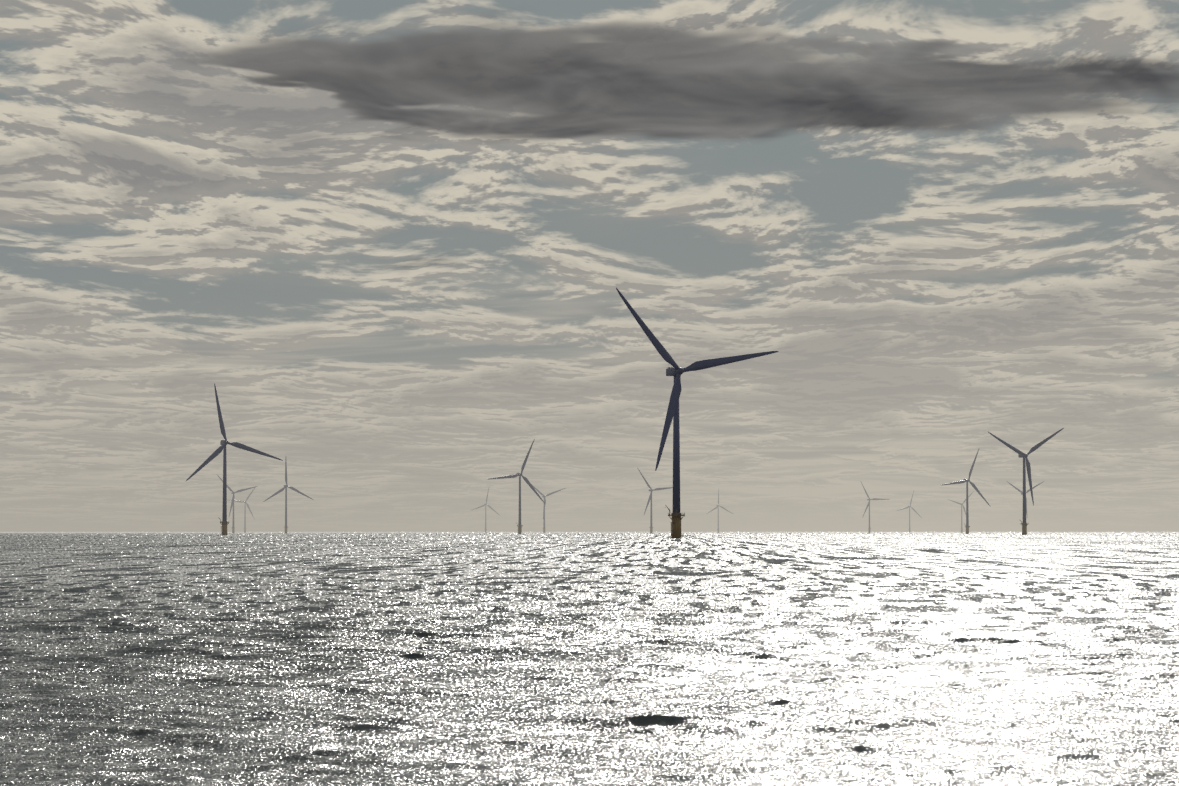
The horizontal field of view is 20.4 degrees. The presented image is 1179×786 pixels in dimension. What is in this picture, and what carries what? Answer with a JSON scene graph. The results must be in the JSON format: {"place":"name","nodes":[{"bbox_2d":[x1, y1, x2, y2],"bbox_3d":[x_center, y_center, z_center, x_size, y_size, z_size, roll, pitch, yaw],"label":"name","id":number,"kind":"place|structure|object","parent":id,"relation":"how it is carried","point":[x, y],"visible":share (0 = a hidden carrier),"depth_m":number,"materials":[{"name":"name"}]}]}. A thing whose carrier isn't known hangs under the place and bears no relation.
{"place":"outdoors","nodes":[
{"label":"outdoors","id":0,"kind":"place"},
{"bbox_2d":[0,532,1178,785],"bbox_3d":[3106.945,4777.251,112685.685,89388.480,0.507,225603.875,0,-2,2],"label":"sea water","id":1,"kind":"structure","parent":0,"point":[586,658],"depth_m":88.71,"materials":[{"name":"grey liquid"}]},
{"bbox_2d":[186,384,282,534],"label":"wind turbine","id":2,"kind":"object","parent":1,"relation":"in","point":[212,456],"visible":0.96,"depth_m":3184.94,"materials":[{"name":"paint"}]},
{"bbox_2d":[217,475,257,532],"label":"wind turbine","id":3,"kind":"object","parent":1,"relation":"in","point":[232,504],"visible":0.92,"depth_m":7326.89,"materials":[{"name":"paint"}]},
{"bbox_2d":[229,487,255,532],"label":"wind turbine","id":4,"kind":"object","parent":1,"relation":"in","point":[245,510],"visible":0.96,"depth_m":9508.99,"materials":[{"name":"paint"}]},
{"bbox_2d":[263,459,312,533],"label":"wind turbine","id":5,"kind":"object","parent":1,"relation":"in","point":[285,488],"visible":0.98,"depth_m":6226.19,"materials":[{"name":"paint"}]},
{"bbox_2d":[472,489,498,532],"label":"wind turbine","id":6,"kind":"object","parent":1,"relation":"in","point":[485,510],"visible":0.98,"depth_m":10360.94,"materials":[{"name":"paint"}]},
{"bbox_2d":[488,439,544,533],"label":"wind turbine","id":7,"kind":"object","parent":1,"relation":"in","point":[519,525],"visible":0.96,"depth_m":4971.34,"materials":[{"name":"paint"}]},
{"bbox_2d":[531,484,564,532],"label":"wind turbine","id":8,"kind":"object","parent":1,"relation":"in","point":[543,496],"visible":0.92,"depth_m":8093.88,"materials":[{"name":"paint"}]},
{"bbox_2d":[637,467,672,532],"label":"wind turbine","id":9,"kind":"object","parent":1,"relation":"in","point":[649,499],"visible":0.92,"depth_m":6857.90,"materials":[{"name":"paint"}]},
{"bbox_2d":[616,288,778,537],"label":"wind turbine","id":10,"kind":"object","parent":1,"relation":"in","point":[676,371],"visible":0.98,"depth_m":1771.09,"materials":[{"name":"paint"}]},
{"bbox_2d":[707,490,732,532],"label":"wind turbine","id":11,"kind":"object","parent":1,"relation":"in","point":[718,506],"visible":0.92,"depth_m":10933.34,"materials":[{"name":"paint"}]},
{"bbox_2d":[861,482,889,532],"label":"wind turbine","id":12,"kind":"object","parent":1,"relation":"in","point":[868,504],"visible":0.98,"depth_m":8851.14,"materials":[{"name":"paint"}]},
{"bbox_2d":[897,491,921,532],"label":"wind turbine","id":13,"kind":"object","parent":1,"relation":"in","point":[909,511],"visible":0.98,"depth_m":11263.67,"materials":[{"name":"paint"}]},
{"bbox_2d":[948,491,973,532],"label":"wind turbine","id":14,"kind":"object","parent":1,"relation":"in","point":[961,510],"visible":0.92,"depth_m":10319.53,"materials":[{"name":"paint"}]},
{"bbox_2d":[942,449,990,533],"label":"wind turbine","id":15,"kind":"object","parent":1,"relation":"in","point":[967,526],"visible":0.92,"depth_m":5528.37,"materials":[{"name":"paint"}]},
{"bbox_2d":[988,428,1063,534],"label":"wind turbine","id":16,"kind":"object","parent":1,"relation":"in","point":[1024,524],"visible":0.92,"depth_m":3732.36,"materials":[{"name":"paint"}]},
{"bbox_2d":[1008,481,1043,513],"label":"wind turbine","id":17,"kind":"object","parent":1,"relation":"in","point":[1026,492],"visible":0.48,"depth_m":7497.75,"materials":[{"name":"paint"}]},
{"bbox_2d":[0,0,1178,531],"label":"sky","id":18,"kind":"structure","parent":0,"point":[394,241],"materials":[{"name":"grey"}]}
]}

